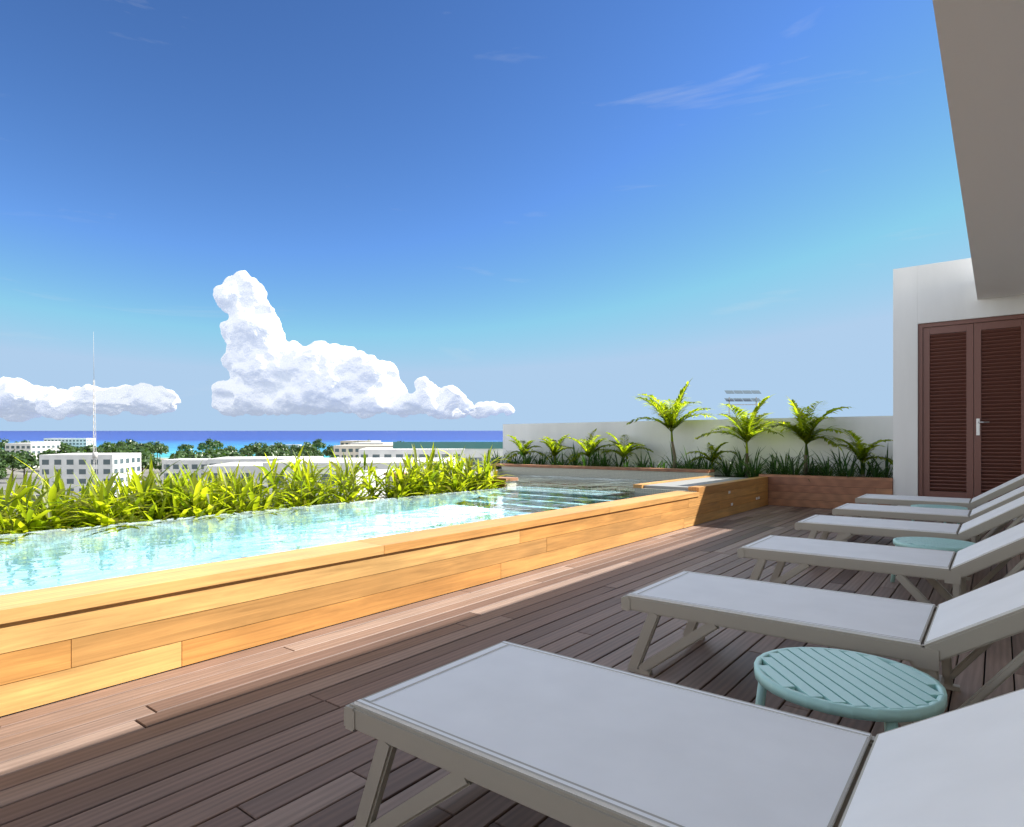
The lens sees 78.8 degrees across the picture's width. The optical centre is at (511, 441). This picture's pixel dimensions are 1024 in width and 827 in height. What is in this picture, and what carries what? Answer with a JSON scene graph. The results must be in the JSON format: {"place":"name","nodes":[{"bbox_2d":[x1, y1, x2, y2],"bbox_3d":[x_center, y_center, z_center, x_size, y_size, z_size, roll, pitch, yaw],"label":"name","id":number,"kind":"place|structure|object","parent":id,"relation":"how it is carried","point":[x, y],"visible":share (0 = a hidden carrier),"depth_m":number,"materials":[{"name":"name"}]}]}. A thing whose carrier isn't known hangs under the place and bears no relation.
{"place":"outdoors","nodes":[
{"label":"outdoors","id":0,"kind":"place"},
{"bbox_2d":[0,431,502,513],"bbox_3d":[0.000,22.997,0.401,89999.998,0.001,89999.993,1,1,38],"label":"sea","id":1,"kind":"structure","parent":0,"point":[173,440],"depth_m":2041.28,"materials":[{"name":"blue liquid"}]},
{"bbox_2d":[0,469,7,478],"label":"tree","id":2,"kind":"object","parent":1,"relation":"on","point":[3,474],"visible":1,"depth_m":240.75,"materials":[{"name":"green plant"}]},
{"bbox_2d":[0,449,7,458],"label":"tree","id":3,"kind":"object","parent":1,"relation":"on","point":[3,452],"visible":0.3,"depth_m":352.98,"materials":[{"name":"green plant"}]},
{"bbox_2d":[0,438,9,447],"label":"tree","id":4,"kind":"object","parent":1,"relation":"on","point":[3,442],"visible":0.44,"depth_m":527.26,"materials":[{"name":"green plant"}]},
{"bbox_2d":[0,450,33,480],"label":"tree","id":5,"kind":"object","parent":1,"relation":"on","point":[7,459],"visible":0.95,"depth_m":271.84,"materials":[{"name":"green plant"}]},
{"bbox_2d":[12,450,38,477],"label":"tree","id":6,"kind":"object","parent":1,"relation":"on","point":[28,457],"visible":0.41,"depth_m":298.48,"materials":[{"name":"green plant"}]},
{"bbox_2d":[36,448,58,457],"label":"tree","id":7,"kind":"object","parent":1,"relation":"on","point":[44,451],"visible":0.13,"depth_m":352.47,"materials":[{"name":"green plant"}]},
{"bbox_2d":[44,443,80,454],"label":"tree","id":8,"kind":"object","parent":1,"relation":"on","point":[63,449],"visible":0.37,"depth_m":346.67,"materials":[{"name":"green plant"}]},
{"bbox_2d":[71,448,85,452],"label":"tree","id":9,"kind":"object","parent":1,"relation":"on","point":[78,451],"visible":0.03,"depth_m":301.93,"materials":[{"name":"green plant"}]},
{"bbox_2d":[82,445,102,452],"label":"tree","id":10,"kind":"object","parent":1,"relation":"on","point":[87,448],"visible":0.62,"depth_m":426.81,"materials":[{"name":"green plant"}]},
{"bbox_2d":[92,332,97,484],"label":"radio mast","id":11,"kind":"object","parent":1,"relation":"on","point":[94,454],"visible":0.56,"depth_m":119.88,"materials":[{"name":"grey metal"}]},
{"bbox_2d":[91,442,121,452],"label":"tree","id":12,"kind":"object","parent":1,"relation":"on","point":[111,448],"visible":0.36,"depth_m":347.85,"materials":[{"name":"green plant"}]},
{"bbox_2d":[115,440,128,447],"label":"tree","id":13,"kind":"object","parent":1,"relation":"on","point":[119,443],"visible":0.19,"depth_m":479.25,"materials":[{"name":"green plant"}]},
{"bbox_2d":[119,446,135,452],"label":"tree","id":14,"kind":"object","parent":1,"relation":"on","point":[130,449],"visible":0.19,"depth_m":372.36,"materials":[{"name":"green plant"}]},
{"bbox_2d":[125,439,137,445],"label":"tree","id":15,"kind":"object","parent":1,"relation":"on","point":[132,442],"visible":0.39,"depth_m":528.06,"materials":[{"name":"green plant"}]},
{"bbox_2d":[135,443,149,449],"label":"tree","id":16,"kind":"object","parent":1,"relation":"on","point":[141,445],"visible":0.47,"depth_m":485.86,"materials":[{"name":"green plant"}]},
{"bbox_2d":[133,446,160,483],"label":"tree","id":17,"kind":"object","parent":1,"relation":"on","point":[145,460],"visible":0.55,"depth_m":264.01,"materials":[{"name":"green plant"}]},
{"bbox_2d":[147,443,159,453],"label":"tree","id":18,"kind":"object","parent":1,"relation":"on","point":[152,449],"visible":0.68,"depth_m":489.01,"materials":[{"name":"green plant"}]},
{"bbox_2d":[153,441,167,457],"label":"tree","id":19,"kind":"object","parent":1,"relation":"on","point":[157,444],"visible":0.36,"depth_m":518.04,"materials":[{"name":"green plant"}]},
{"bbox_2d":[154,445,168,454],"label":"tree","id":20,"kind":"object","parent":1,"relation":"on","point":[163,450],"visible":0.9,"depth_m":496.79,"materials":[{"name":"green plant"}]},
{"bbox_2d":[157,454,183,471],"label":"tree","id":21,"kind":"object","parent":1,"relation":"on","point":[159,467],"visible":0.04,"depth_m":252.94,"materials":[{"name":"green plant"}]},
{"bbox_2d":[173,451,187,457],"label":"tree","id":22,"kind":"object","parent":1,"relation":"on","point":[181,453],"visible":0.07,"depth_m":288.12,"materials":[{"name":"green plant"}]},
{"bbox_2d":[177,444,190,449],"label":"tree","id":23,"kind":"object","parent":1,"relation":"on","point":[184,446],"visible":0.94,"depth_m":560.67,"materials":[{"name":"green plant"}]},
{"bbox_2d":[177,448,193,455],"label":"tree","id":24,"kind":"object","parent":1,"relation":"on","point":[187,451],"visible":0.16,"depth_m":340.55,"materials":[{"name":"green plant"}]},
{"bbox_2d":[184,450,204,457],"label":"tree","id":25,"kind":"object","parent":1,"relation":"on","point":[194,455],"visible":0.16,"depth_m":281.13,"materials":[{"name":"green plant"}]},
{"bbox_2d":[198,439,218,449],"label":"tree","id":26,"kind":"object","parent":1,"relation":"on","point":[210,443],"visible":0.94,"depth_m":556.67,"materials":[{"name":"green plant"}]},
{"bbox_2d":[195,447,228,457],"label":"tree","id":27,"kind":"object","parent":1,"relation":"on","point":[210,453],"visible":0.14,"depth_m":258.38,"materials":[{"name":"green plant"}]},
{"bbox_2d":[212,440,223,448],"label":"tree","id":28,"kind":"object","parent":1,"relation":"on","point":[219,443],"visible":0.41,"depth_m":587.97,"materials":[{"name":"green plant"}]},
{"bbox_2d":[225,446,237,451],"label":"tree","id":29,"kind":"object","parent":1,"relation":"on","point":[233,449],"visible":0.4,"depth_m":450.87,"materials":[{"name":"green plant"}]},
{"bbox_2d":[223,450,247,456],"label":"tree","id":30,"kind":"object","parent":1,"relation":"on","point":[234,454],"visible":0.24,"depth_m":302.53,"materials":[{"name":"green plant"}]},
{"bbox_2d":[238,444,254,455],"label":"tree","id":31,"kind":"object","parent":1,"relation":"on","point":[247,447],"visible":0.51,"depth_m":421.50,"materials":[{"name":"green plant"}]},
{"bbox_2d":[242,445,263,456],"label":"tree","id":32,"kind":"object","parent":1,"relation":"on","point":[248,453],"visible":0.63,"depth_m":413.47,"materials":[{"name":"green plant"}]},
{"bbox_2d":[5,438,502,507],"bbox_3d":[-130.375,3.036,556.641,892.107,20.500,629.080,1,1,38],"label":"town buildings","id":33,"kind":"structure","parent":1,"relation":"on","point":[70,464],"depth_m":207.68,"materials":[{"name":"grey"}]},
{"bbox_2d":[249,442,270,448],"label":"tree","id":34,"kind":"object","parent":1,"relation":"on","point":[261,445],"visible":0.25,"depth_m":482.61,"materials":[{"name":"green plant"}]},
{"bbox_2d":[255,447,276,456],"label":"tree","id":35,"kind":"object","parent":1,"relation":"on","point":[268,450],"visible":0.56,"depth_m":367.75,"materials":[{"name":"green plant"}]},
{"bbox_2d":[270,442,288,450],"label":"tree","id":36,"kind":"object","parent":1,"relation":"on","point":[282,447],"visible":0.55,"depth_m":448.34,"materials":[{"name":"green plant"}]},
{"bbox_2d":[271,447,289,455],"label":"tree","id":37,"kind":"object","parent":1,"relation":"on","point":[277,451],"visible":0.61,"depth_m":374.36,"materials":[{"name":"green plant"}]},
{"bbox_2d":[289,444,303,453],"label":"tree","id":38,"kind":"object","parent":1,"relation":"on","point":[295,450],"visible":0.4,"depth_m":407.58,"materials":[{"name":"green plant"}]},
{"bbox_2d":[297,449,313,455],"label":"tree","id":39,"kind":"object","parent":1,"relation":"on","point":[306,453],"visible":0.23,"depth_m":369.02,"materials":[{"name":"green plant"}]},
{"bbox_2d":[298,443,320,453],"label":"tree","id":40,"kind":"object","parent":1,"relation":"on","point":[310,448],"visible":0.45,"depth_m":405.00,"materials":[{"name":"green plant"}]},
{"bbox_2d":[312,451,323,456],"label":"tree","id":41,"kind":"object","parent":1,"relation":"on","point":[317,453],"visible":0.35,"depth_m":390.82,"materials":[{"name":"green plant"}]},
{"bbox_2d":[312,439,326,449],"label":"tree","id":42,"kind":"object","parent":1,"relation":"on","point":[317,443],"visible":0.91,"depth_m":562.50,"materials":[{"name":"green plant"}]},
{"bbox_2d":[322,445,333,455],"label":"tree","id":43,"kind":"object","parent":1,"relation":"on","point":[328,452],"visible":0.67,"depth_m":426.09,"materials":[{"name":"green plant"}]},
{"bbox_2d":[393,442,502,448],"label":"neighbour balustrade","id":44,"kind":"object","parent":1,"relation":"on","point":[451,445],"visible":0.64,"depth_m":109.83,"materials":[{"name":"teal"}]},
{"bbox_2d":[724,390,760,416],"bbox_3d":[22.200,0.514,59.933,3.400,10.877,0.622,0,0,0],"label":"solar rack","id":45,"kind":"object","parent":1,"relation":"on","point":[729,399],"visible":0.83,"depth_m":59.92,"materials":[{"name":"grey"}]},
{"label":"building","id":46,"kind":"structure","parent":1,"relation":"on"},
{"bbox_2d":[349,416,892,500],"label":"white parapet","id":47,"kind":"structure","parent":46,"relation":"on","point":[655,436],"depth_m":11.56,"materials":[{"name":"paint"}]},
{"bbox_2d":[948,528,1020,711],"bbox_3d":[1.029,1.640,1.861,5.070,1.220,16.200,0,0,38],"label":"deck substructure","id":48,"kind":"object","parent":46,"relation":"on","point":[986,650],"depth_m":2.89,"materials":[{"name":"black"}]},
{"bbox_2d":[0,505,1023,826],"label":"deck boards","id":49,"kind":"object","parent":48,"relation":"on","point":[262,735],"visible":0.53,"depth_m":2.46,"materials":[{"name":"brown wood"}]},
{"bbox_2d":[344,641,1023,826],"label":"sun lounger","id":50,"kind":"object","parent":49,"relation":"on","point":[571,742],"visible":1,"depth_m":1.33,"materials":[{"name":"beige"}]},
{"bbox_2d":[621,570,1023,726],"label":"sun lounger","id":51,"kind":"object","parent":49,"relation":"on","point":[927,638],"visible":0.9,"depth_m":2.40,"materials":[{"name":"beige"}]},
{"bbox_2d":[759,474,892,508],"bbox_3d":[4.667,0.758,9.355,1.817,0.477,0.150,0,0,38],"label":"planter","id":52,"kind":"object","parent":49,"relation":"on","point":[792,488],"visible":0.76,"depth_m":9.30,"materials":[{"name":"brown wood"}]},
{"bbox_2d":[754,647,946,731],"bbox_3d":[0.985,0.846,1.835,0.500,0.312,0.519,0,0,-2],"label":"side table","id":53,"kind":"object","parent":49,"relation":"on","point":[890,694],"visible":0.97,"depth_m":1.77,"materials":[{"name":"teal plastic"}]},
{"bbox_2d":[737,522,1023,603],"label":"sun lounger","id":54,"kind":"object","parent":49,"relation":"on","point":[954,569],"visible":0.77,"depth_m":3.62,"materials":[{"name":"beige"}]},
{"bbox_2d":[795,496,1023,580],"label":"sun lounger","id":55,"kind":"object","parent":49,"relation":"on","point":[1002,517],"visible":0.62,"depth_m":4.84,"materials":[{"name":"beige"}]},
{"bbox_2d":[832,486,1023,542],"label":"sun lounger","id":56,"kind":"object","parent":49,"relation":"on","point":[941,515],"visible":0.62,"depth_m":5.89,"materials":[{"name":"beige"}]},
{"bbox_2d":[890,537,974,582],"bbox_3d":[2.902,0.846,4.258,0.500,0.312,0.519,0,0,7],"label":"side table","id":57,"kind":"object","parent":49,"relation":"on","point":[934,543],"visible":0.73,"depth_m":4.25,"materials":[{"name":"teal"}]},
{"bbox_2d":[855,474,1023,524],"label":"sun lounger","id":58,"kind":"object","parent":49,"relation":"on","point":[976,501],"visible":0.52,"depth_m":7.05,"materials":[{"name":"beige"}]},
{"bbox_2d":[911,504,967,523],"bbox_3d":[4.510,0.846,6.579,0.500,0.312,0.519,0,0,19],"label":"side table","id":59,"kind":"object","parent":49,"relation":"on","point":[939,506],"visible":0.49,"depth_m":6.60,"materials":[{"name":"teal"}]},
{"bbox_3d":[-2.403,0.196,2.447,11.800,4.109,19.498,0,0,38],"label":"facade wall","id":60,"kind":"object","parent":46,"relation":"on","visible":0},
{"bbox_2d":[933,0,1023,299],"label":"roof overhang","id":61,"kind":"object","parent":60,"relation":"on","point":[981,44],"visible":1,"depth_m":3.67,"materials":[{"name":"white paint"}]},
{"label":"planter soil","id":62,"kind":"structure","parent":46,"relation":"on","visible":0},
{"bbox_2d":[0,442,512,533],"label":"hedge plants","id":63,"kind":"object","parent":62,"relation":"on","point":[134,500],"visible":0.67,"depth_m":6.00,"materials":[{"name":"green plant"}]},
{"bbox_2d":[0,270,514,421],"bbox_3d":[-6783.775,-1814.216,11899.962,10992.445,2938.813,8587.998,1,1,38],"label":"cloud","id":64,"kind":"structure","parent":0,"point":[268,367],"depth_m":11565.10,"materials":[{"name":"white"}]},
{"bbox_2d":[0,466,766,717],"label":"pool shell","id":65,"kind":"object","parent":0,"point":[626,474],"visible":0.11,"depth_m":10.62},
{"bbox_2d":[0,486,653,594],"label":"swimming pool water","id":66,"kind":"structure","parent":65,"relation":"in","point":[34,560],"depth_m":4.54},
{"bbox_2d":[0,476,767,715],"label":"pool side wall","id":67,"kind":"structure","parent":65,"relation":"attached to","point":[57,643],"depth_m":3.13,"materials":[{"name":"brown wood"}]},
{"bbox_2d":[384,463,713,489],"bbox_3d":[0.577,0.662,10.460,4.570,0.395,3.144,0,0,38],"label":"pool coping","id":68,"kind":"object","parent":65,"relation":"on","point":[609,468],"visible":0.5,"depth_m":10.88,"materials":[{"name":"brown stone"}]},
{"bbox_2d":[480,474,661,492],"bbox_3d":[0.700,0.803,10.397,4.294,0.278,2.546,0,0,38],"label":"water shelf","id":69,"kind":"object","parent":65,"relation":"on","point":[600,484],"visible":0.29,"depth_m":10.06,"materials":[{"name":"white"}]},
{"bbox_2d":[644,477,744,489],"bbox_3d":[2.705,0.583,8.806,0.616,0.036,2.490,0,0,38],"label":"ledge","id":70,"kind":"object","parent":65,"relation":"on","point":[681,485],"visible":0.79,"depth_m":8.35,"materials":[{"name":"grey stone"}]},
{"bbox_2d":[0,0,970,430],"label":"sky","id":71,"kind":"structure","parent":0,"point":[555,211],"materials":[{"name":"blue"}]},
{"bbox_2d":[476,468,882,508],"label":"planter soil","id":72,"kind":"structure","parent":0,"point":[752,476],"depth_m":9.70,"materials":[{"name":"brown soil"}]},
{"bbox_2d":[474,443,892,479],"bbox_3d":[2.653,0.323,11.628,8.502,0.683,1.929,0,0,38],"label":"strappy plant","id":73,"kind":"object","parent":72,"relation":"on","point":[811,470],"visible":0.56,"depth_m":10.44,"materials":[{"name":"green plant"}]},
{"bbox_2d":[504,379,892,477],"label":"palm plants","id":74,"kind":"object","parent":72,"relation":"on","point":[744,432],"visible":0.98,"depth_m":10.66,"materials":[{"name":"green plant"}]},
{"bbox_2d":[893,258,1023,520],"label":"wall","id":75,"kind":"structure","parent":0,"point":[936,292],"depth_m":8.60,"materials":[{"name":"white paint"}]},
{"bbox_2d":[918,314,1023,501],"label":"louvred door","id":76,"kind":"structure","parent":75,"relation":"in","point":[970,371],"depth_m":8.26,"materials":[{"name":"brown wood"}]},
{"bbox_2d":[976,419,988,434],"bbox_3d":[6.163,-0.190,8.155,0.138,0.220,0.058,0,0,38],"label":"door handle","id":77,"kind":"object","parent":76,"relation":"attached to","point":[978,422],"visible":1,"depth_m":8.20,"materials":[{"name":"silver metal"}]}
]}

